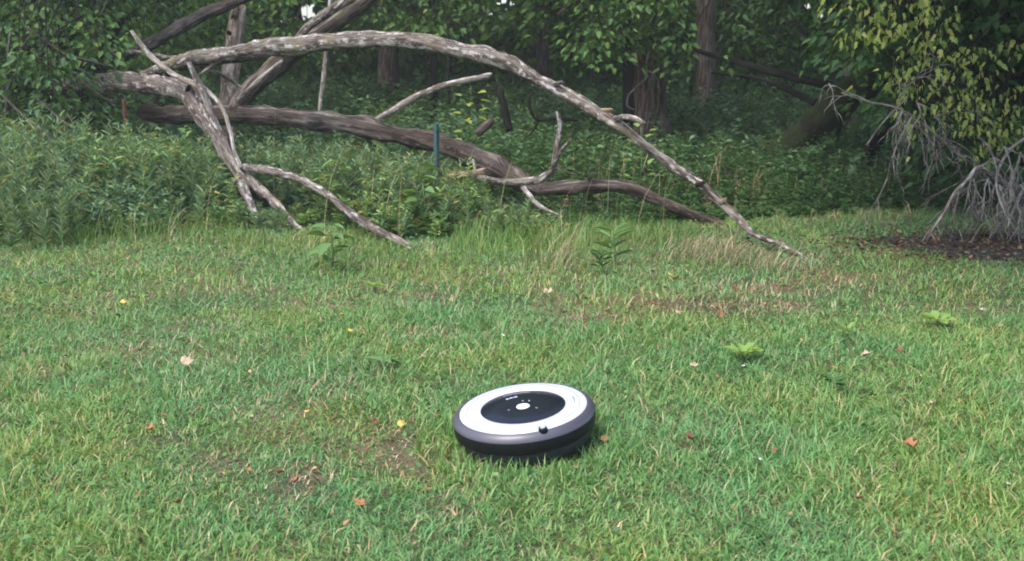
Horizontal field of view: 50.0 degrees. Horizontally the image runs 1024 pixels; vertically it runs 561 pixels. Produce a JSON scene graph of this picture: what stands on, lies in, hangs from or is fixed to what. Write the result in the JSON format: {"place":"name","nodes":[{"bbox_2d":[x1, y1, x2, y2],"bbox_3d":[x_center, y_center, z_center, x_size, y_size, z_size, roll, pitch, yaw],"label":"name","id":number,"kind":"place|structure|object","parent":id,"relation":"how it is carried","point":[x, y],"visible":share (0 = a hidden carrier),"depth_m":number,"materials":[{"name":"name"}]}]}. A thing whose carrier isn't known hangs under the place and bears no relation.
{"place":"outdoors","nodes":[
{"label":"outdoors","id":0,"kind":"place"},
{"bbox_2d":[1,94,908,247],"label":"long grass","id":1,"kind":"structure","parent":0,"point":[615,224],"depth_m":5.22,"materials":[{"name":"green plant"}]},
{"bbox_2d":[0,302,1023,451],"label":"lawn grass","id":2,"kind":"structure","parent":0,"point":[85,397],"depth_m":2.95,"materials":[{"name":"green plant"}]},
{"bbox_2d":[717,310,724,316],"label":"fallen leaf","id":3,"kind":"object","parent":2,"relation":"on","point":[720,313],"visible":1,"depth_m":3.49,"materials":[{"name":"brown plant"}]},
{"bbox_2d":[861,350,870,355],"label":"fallen leaf","id":4,"kind":"object","parent":2,"relation":"on","point":[865,352],"visible":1,"depth_m":3.04,"materials":[{"name":"beige plant"}]},
{"bbox_2d":[0,421,1023,560],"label":"lawn grass","id":5,"kind":"structure","parent":0,"point":[896,481],"depth_m":2.09,"materials":[{"name":"green plant"}]},
{"bbox_2d":[354,498,366,505],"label":"fallen leaf","id":6,"kind":"object","parent":5,"relation":"on","point":[361,502],"visible":1,"depth_m":2.08,"materials":[{"name":"orange plant"}]},
{"bbox_2d":[601,435,608,440],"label":"fallen leaf","id":7,"kind":"object","parent":5,"relation":"on","point":[605,437],"visible":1,"depth_m":2.39,"materials":[{"name":"brown plant"}]},
{"bbox_2d":[903,436,917,446],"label":"fallen leaf","id":8,"kind":"object","parent":5,"relation":"on","point":[909,442],"visible":1,"depth_m":2.36,"materials":[{"name":"brown plant"}]},
{"bbox_2d":[0,63,1023,560],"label":"ground","id":9,"kind":"structure","parent":0,"point":[284,487],"depth_m":3.04,"materials":[{"name":"plant"}]},
{"bbox_2d":[0,0,144,143],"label":"bush","id":10,"kind":"object","parent":9,"relation":"on","point":[28,72],"visible":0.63,"depth_m":6.36,"materials":[{"name":"green plant"}]},
{"bbox_2d":[0,25,121,140],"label":"dead branch","id":11,"kind":"object","parent":10,"relation":"attached to","point":[2,95],"visible":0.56,"depth_m":6.26,"materials":[{"name":"wood"}]},
{"bbox_2d":[0,0,204,129],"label":"tree","id":12,"kind":"object","parent":9,"relation":"on","point":[8,8],"visible":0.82,"depth_m":6.66,"materials":[{"name":"green plant"}]},
{"bbox_2d":[94,18,124,69],"bbox_3d":[-2.511,-1.476,6.843,0.217,0.326,0.058,0,12,0],"label":"black branch","id":13,"kind":"object","parent":12,"relation":"attached to","point":[116,31],"visible":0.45,"depth_m":6.82,"materials":[{"name":"brown wood"}]},
{"bbox_2d":[96,0,252,71],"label":"leaning branch","id":14,"kind":"object","parent":12,"relation":"attached to","point":[175,29],"visible":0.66,"depth_m":7.12,"materials":[{"name":"brown plant"}]},
{"bbox_2d":[122,99,126,149],"bbox_3d":[-2.236,-0.728,6.379,0.023,0.649,0.017,0,12,0],"label":"metal stake","id":15,"kind":"object","parent":9,"relation":"on","point":[124,109],"visible":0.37,"depth_m":6.33,"materials":[{"name":"grey metal"}]},
{"bbox_2d":[114,0,134,100],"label":"woodland tree","id":16,"kind":"object","parent":9,"relation":"on","point":[127,42],"visible":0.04,"depth_m":14.62,"materials":[{"name":"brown plant"}]},
{"bbox_2d":[145,422,154,429],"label":"fallen leaf","id":17,"kind":"object","parent":9,"relation":"on","point":[151,427],"visible":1,"depth_m":2.45,"materials":[{"name":"brown plant"}]},
{"bbox_2d":[155,139,195,189],"bbox_3d":[-1.703,-0.506,5.630,0.210,0.441,0.217,3,12,16],"label":"burdock","id":18,"kind":"object","parent":9,"relation":"on","point":[166,147],"visible":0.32,"depth_m":5.57,"materials":[{"name":"green plant"}]},
{"bbox_2d":[180,355,195,364],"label":"fallen leaf","id":19,"kind":"object","parent":9,"relation":"on","point":[184,360],"visible":1,"depth_m":3.01,"materials":[{"name":"beige plant"}]},
{"bbox_2d":[3,0,419,125],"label":"back left tree","id":20,"kind":"object","parent":9,"relation":"on","point":[187,42],"visible":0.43,"depth_m":9.39,"materials":[{"name":"green plant"}]},
{"bbox_2d":[219,4,245,143],"bbox_3d":[-2.023,-1.469,7.861,0.245,1.091,0.207,7,14,31],"label":"dead snag","id":21,"kind":"object","parent":9,"relation":"on","point":[235,28],"visible":0.55,"depth_m":7.79,"materials":[{"name":"grey wood"}]},
{"bbox_2d":[31,30,445,252],"bbox_3d":[-1.651,-0.832,5.859,0.404,1.000,3.666,-11,16,-43],"label":"broken limb","id":22,"kind":"object","parent":9,"relation":"on","point":[194,95],"visible":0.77,"depth_m":5.93,"materials":[{"name":"grey wood"}]},
{"bbox_2d":[0,110,534,250],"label":"feathery weeds","id":23,"kind":"object","parent":9,"relation":"on","point":[56,211],"visible":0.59,"depth_m":5.39,"materials":[{"name":"green plant"}]},
{"bbox_2d":[0,106,568,242],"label":"weeds","id":24,"kind":"object","parent":9,"relation":"on","point":[407,222],"visible":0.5,"depth_m":5.44,"materials":[{"name":"green plant"}]},
{"bbox_2d":[176,0,402,96],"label":"tree","id":25,"kind":"object","parent":9,"relation":"on","point":[297,9],"visible":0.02,"depth_m":18.39,"materials":[{"name":"green plant"}]},
{"bbox_2d":[305,223,356,271],"bbox_3d":[-0.731,-0.126,4.388,0.176,0.212,0.172,-9,15,-36],"label":"burdock","id":26,"kind":"object","parent":9,"relation":"on","point":[322,248],"visible":0.93,"depth_m":4.38,"materials":[{"name":"green plant"}]},
{"bbox_2d":[316,153,356,206],"bbox_3d":[-0.883,-0.452,5.516,0.226,0.381,0.234,0,12,0],"label":"burdock","id":27,"kind":"object","parent":9,"relation":"on","point":[334,182],"visible":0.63,"depth_m":5.48,"materials":[{"name":"green plant"}]},
{"bbox_2d":[363,281,383,292],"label":"lawn weed","id":28,"kind":"object","parent":9,"relation":"on","point":[378,283],"visible":0.95,"depth_m":3.96,"materials":[{"name":"green plant"}]},
{"bbox_2d":[245,0,507,100],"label":"tree","id":29,"kind":"object","parent":9,"relation":"on","point":[388,64],"visible":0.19,"depth_m":15.57,"materials":[{"name":"green plant"}]},
{"bbox_2d":[365,354,401,370],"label":"lawn weed","id":30,"kind":"object","parent":9,"relation":"on","point":[391,358],"visible":0.88,"depth_m":2.97,"materials":[{"name":"green plant"}]},
{"bbox_2d":[397,420,405,426],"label":"fallen leaf","id":31,"kind":"object","parent":9,"relation":"on","point":[401,423],"visible":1,"depth_m":2.50,"materials":[{"name":"yellow plant"}]},
{"bbox_2d":[248,0,568,116],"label":"tree","id":32,"kind":"object","parent":9,"relation":"on","point":[411,21],"visible":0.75,"depth_m":10.29,"materials":[{"name":"green plant"}]},
{"bbox_2d":[400,162,440,222],"bbox_3d":[-0.463,-0.417,5.433,0.231,0.345,0.218,0,12,0],"label":"burdock","id":33,"kind":"object","parent":9,"relation":"on","point":[421,170],"visible":0.43,"depth_m":5.39,"materials":[{"name":"green plant"}]},
{"bbox_2d":[403,182,444,217],"bbox_3d":[-0.419,-0.333,5.231,0.227,0.263,0.238,0,12,0],"label":"burdock","id":34,"kind":"object","parent":9,"relation":"on","point":[428,188],"visible":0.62,"depth_m":5.21,"materials":[{"name":"green plant"}]},
{"bbox_2d":[136,73,731,228],"bbox_3d":[-0.453,-0.789,6.243,3.894,0.765,0.832,7,13,29],"label":"fallen log","id":35,"kind":"object","parent":9,"relation":"on","point":[368,128],"visible":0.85,"depth_m":6.19,"materials":[{"name":"wood"}]},
{"bbox_2d":[229,0,379,113],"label":"leaning dead tree","id":36,"kind":"object","parent":35,"relation":"on","point":[335,16],"visible":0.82,"depth_m":6.67,"materials":[{"name":"grey wood"}]},
{"bbox_2d":[448,110,969,221],"bbox_3d":[1.377,-0.808,6.761,3.453,0.598,2.783,0,12,0],"label":"dead branch","id":37,"kind":"object","parent":35,"relation":"on","point":[544,176],"depth_m":5.63,"materials":[{"name":"grey wood"}]},
{"bbox_2d":[434,124,439,184],"bbox_3d":[-0.405,-0.572,5.897,0.033,0.537,0.026,0,12,0],"label":"metal stake","id":38,"kind":"object","parent":9,"relation":"on","point":[436,140],"visible":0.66,"depth_m":5.87,"materials":[{"name":"teal paint"}]},
{"bbox_2d":[202,109,674,240],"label":"seed stems","id":39,"kind":"object","parent":9,"relation":"on","point":[464,186],"visible":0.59,"depth_m":5.29,"materials":[{"name":"plant"}]},
{"bbox_2d":[55,205,838,278],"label":"straw grass","id":40,"kind":"structure","parent":9,"relation":"on","point":[727,246],"depth_m":4.55,"materials":[{"name":"plant"}]},
{"bbox_2d":[451,85,490,159],"bbox_3d":[-0.279,-1.016,7.544,0.301,0.665,0.298,11,16,43],"label":"sapling","id":41,"kind":"object","parent":9,"relation":"on","point":[468,119],"visible":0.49,"depth_m":7.52,"materials":[{"name":"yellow plant"}]},
{"bbox_2d":[139,30,812,261],"bbox_3d":[-0.394,-0.789,5.639,4.043,0.981,0.333,7,14,30],"label":"fallen tree","id":42,"kind":"object","parent":9,"relation":"on","point":[209,59],"visible":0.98,"depth_m":5.61,"materials":[{"name":"grey wood"}]},
{"bbox_2d":[471,7,481,87],"bbox_3d":[-0.837,-8.242,18.690,7.145,10.608,7.605,3,12,15],"label":"woodland tree","id":43,"kind":"object","parent":9,"relation":"on","point":[480,71],"visible":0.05,"depth_m":19.53,"materials":[{"name":"brown plant"}]},
{"bbox_2d":[0,175,957,283],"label":"long grass","id":44,"kind":"structure","parent":9,"relation":"on","point":[468,238],"depth_m":4.83,"materials":[{"name":"green plant"}]},
{"bbox_2d":[0,0,1007,105],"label":"forest","id":45,"kind":"object","parent":9,"relation":"on","point":[412,63],"visible":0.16,"depth_m":17.45,"materials":[{"name":"green plant"}]},
{"bbox_2d":[8,237,1010,560],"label":"leaf litter","id":46,"kind":"object","parent":9,"relation":"on","point":[434,417],"visible":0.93,"depth_m":2.61,"materials":[{"name":"brown plant"}]},
{"bbox_2d":[0,215,1023,560],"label":"clover","id":47,"kind":"object","parent":9,"relation":"on","point":[146,469],"visible":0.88,"depth_m":3.01,"materials":[{"name":"green plant"}]},
{"bbox_2d":[0,199,1023,560],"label":"dry thatch","id":48,"kind":"object","parent":9,"relation":"on","point":[742,301],"visible":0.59,"depth_m":2.97,"materials":[{"name":"plant"}]},
{"bbox_2d":[0,72,1023,190],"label":"undergrowth","id":49,"kind":"object","parent":9,"relation":"on","point":[747,114],"visible":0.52,"depth_m":9.90,"materials":[{"name":"green plant"}]},
{"bbox_2d":[318,0,332,110],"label":"bare stem","id":50,"kind":"object","parent":49,"relation":"on","point":[323,79],"visible":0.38,"depth_m":7.37,"materials":[{"name":"grey plant"}]},
{"bbox_2d":[446,21,459,103],"bbox_3d":[-0.474,-1.751,8.829,0.114,0.654,0.031,0,12,0],"label":"dark sapling","id":51,"kind":"object","parent":49,"relation":"on","point":[448,74],"visible":0.73,"depth_m":8.83,"materials":[{"name":"brown wood"}]},
{"bbox_2d":[497,88,512,132],"bbox_3d":[-0.050,-1.303,8.411,0.124,0.342,0.066,0,12,0],"label":"charred stump","id":52,"kind":"object","parent":49,"relation":"on","point":[507,121],"visible":1,"depth_m":8.39,"materials":[{"name":"grey wood"}]},
{"bbox_2d":[526,92,577,135],"bbox_3d":[0.298,-1.203,7.941,0.390,0.312,0.085,-3,12,-15],"label":"hooked branch","id":53,"kind":"object","parent":49,"relation":"on","point":[532,113],"visible":0.97,"depth_m":7.92,"materials":[{"name":"brown wood"}]},
{"bbox_2d":[401,0,634,140],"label":"dark tree","id":54,"kind":"object","parent":9,"relation":"on","point":[628,76],"visible":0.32,"depth_m":9.12,"materials":[{"name":"brown plant"}]},
{"bbox_2d":[453,383,595,466],"bbox_3d":[0.029,0.319,2.432,0.317,0.100,0.317,-6,16,1],"label":"robot vacuum","id":55,"kind":"object","parent":9,"relation":"on","point":[530,422],"visible":1,"depth_m":2.35,"materials":[{"name":"grey plastic"}]},
{"bbox_2d":[406,401,649,489],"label":"lawn grass","id":56,"kind":"structure","parent":9,"relation":"on","point":[418,448],"depth_m":2.33,"materials":[{"name":"green plant"}]},
{"bbox_2d":[405,0,690,98],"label":"slim tree","id":57,"kind":"object","parent":9,"relation":"on","point":[543,58],"visible":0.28,"depth_m":13.65,"materials":[{"name":"green plant"}]},
{"bbox_2d":[543,287,553,292],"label":"fallen leaf","id":58,"kind":"object","parent":9,"relation":"on","point":[550,290],"visible":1,"depth_m":3.81,"materials":[{"name":"beige plant"}]},
{"bbox_2d":[587,0,598,89],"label":"woodland tree","id":59,"kind":"object","parent":9,"relation":"on","point":[591,72],"visible":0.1,"depth_m":16.64,"materials":[{"name":"brown plant"}]},
{"bbox_2d":[589,250,613,273],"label":"leafy plant","id":60,"kind":"object","parent":9,"relation":"on","point":[600,261],"visible":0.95,"depth_m":4.21,"materials":[{"name":"green plant"}]},
{"bbox_2d":[479,0,745,154],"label":"broad tree","id":61,"kind":"object","parent":9,"relation":"on","point":[645,30],"visible":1,"depth_m":8.11,"materials":[{"name":"green plant"}]},
{"bbox_2d":[626,51,659,109],"bbox_3d":[1.024,-1.559,8.562,0.260,0.452,0.018,0,12,0],"label":"vine","id":62,"kind":"object","parent":61,"relation":"attached to","point":[644,79],"visible":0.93,"depth_m":8.56,"materials":[{"name":"brown plant"}]},
{"bbox_2d":[594,222,633,264],"bbox_3d":[0.408,-0.140,4.452,0.158,0.186,0.204,4,12,17],"label":"leafy plant","id":63,"kind":"object","parent":9,"relation":"on","point":[618,234],"visible":0.88,"depth_m":4.46,"materials":[{"name":"green plant"}]},
{"bbox_2d":[621,123,657,184],"bbox_3d":[0.767,-0.713,6.600,0.235,0.454,0.213,5,13,21],"label":"sapling","id":64,"kind":"object","parent":9,"relation":"on","point":[647,135],"visible":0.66,"depth_m":6.61,"materials":[{"name":"green plant"}]},
{"bbox_2d":[687,431,695,439],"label":"fallen leaf","id":65,"kind":"object","parent":9,"relation":"on","point":[690,436],"visible":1,"depth_m":2.39,"materials":[{"name":"brown plant"}]},
{"bbox_2d":[432,124,1023,225],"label":"weeds","id":66,"kind":"object","parent":9,"relation":"on","point":[863,193],"visible":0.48,"depth_m":6.48,"materials":[{"name":"green plant"}]},
{"bbox_2d":[474,117,494,136],"bbox_3d":[-0.178,-0.997,7.146,0.143,0.132,0.060,0,12,0],"label":"mossy stub","id":67,"kind":"object","parent":66,"relation":"on","point":[483,128],"visible":1,"depth_m":7.12,"materials":[{"name":"brown wood"}]},
{"bbox_2d":[723,342,761,362],"bbox_3d":[0.652,0.209,3.078,0.103,0.054,0.102,-5,13,-22],"label":"lawn weed","id":68,"kind":"object","parent":9,"relation":"on","point":[748,348],"visible":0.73,"depth_m":3.09,"materials":[{"name":"green plant"}]},
{"bbox_2d":[744,0,756,86],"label":"woodland tree","id":69,"kind":"object","parent":9,"relation":"on","point":[753,50],"visible":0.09,"depth_m":17.52,"materials":[{"name":"brown plant"}]},
{"bbox_2d":[736,0,798,105],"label":"woodland tree","id":70,"kind":"object","parent":9,"relation":"on","point":[795,56],"visible":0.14,"depth_m":14.62,"materials":[{"name":"brown plant"}]},
{"bbox_2d":[684,0,858,118],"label":"tall tree","id":71,"kind":"object","parent":9,"relation":"on","point":[706,25],"visible":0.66,"depth_m":8.92,"materials":[{"name":"green plant"}]},
{"bbox_2d":[748,0,910,154],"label":"tree","id":72,"kind":"object","parent":9,"relation":"on","point":[851,118],"visible":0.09,"depth_m":9.38,"materials":[{"name":"green plant"}]},
{"bbox_2d":[821,373,846,391],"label":"lawn weed","id":73,"kind":"object","parent":9,"relation":"on","point":[840,381],"visible":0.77,"depth_m":2.82,"materials":[{"name":"green plant"}]},
{"bbox_2d":[838,322,854,338],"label":"lawn weed","id":74,"kind":"object","parent":9,"relation":"on","point":[850,325],"visible":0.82,"depth_m":3.32,"materials":[{"name":"green plant"}]},
{"bbox_2d":[672,0,1023,205],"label":"leaning tree","id":75,"kind":"object","parent":9,"relation":"on","point":[961,32],"visible":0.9,"depth_m":5.70,"materials":[{"name":"green plant"}]},
{"bbox_2d":[819,41,1000,235],"bbox_3d":[1.905,-0.669,5.157,0.941,0.891,0.442,0,12,0],"label":"dead branch","id":76,"kind":"object","parent":75,"relation":"attached to","point":[952,148],"visible":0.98,"depth_m":5.15,"materials":[{"name":"grey wood"}]},
{"bbox_2d":[676,219,1023,272],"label":"leaf litter","id":77,"kind":"object","parent":9,"relation":"on","point":[964,247],"visible":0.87,"depth_m":4.92,"materials":[{"name":"brown plant"}]},
{"bbox_2d":[919,310,957,326],"bbox_3d":[1.378,0.131,3.519,0.123,0.054,0.105,-10,15,-40],"label":"lawn weed","id":78,"kind":"object","parent":9,"relation":"on","point":[936,315],"visible":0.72,"depth_m":3.52,"materials":[{"name":"green plant"}]},
{"bbox_2d":[859,233,1023,260],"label":"dirt patch","id":79,"kind":"object","parent":9,"relation":"on","point":[956,249],"visible":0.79,"depth_m":4.89,"materials":[{"name":"soil"}]},
{"bbox_2d":[921,135,1023,242],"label":"dead branch","id":80,"kind":"object","parent":79,"relation":"on","point":[956,192],"visible":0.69,"depth_m":4.98,"materials":[{"name":"grey wood"}]},
{"bbox_2d":[912,138,1023,244],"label":"dead branch","id":81,"kind":"object","parent":9,"relation":"on","point":[1006,210],"visible":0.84,"depth_m":4.95,"materials":[{"name":"grey wood"}]},
{"bbox_2d":[0,199,1023,316],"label":"lawn grass","id":82,"kind":"structure","parent":0,"point":[977,270],"depth_m":4.30,"materials":[{"name":"green plant"}]},
{"bbox_2d":[281,0,822,61],"label":"sky","id":83,"kind":"structure","parent":0,"point":[307,11],"materials":[{"name":"white"}]}
]}

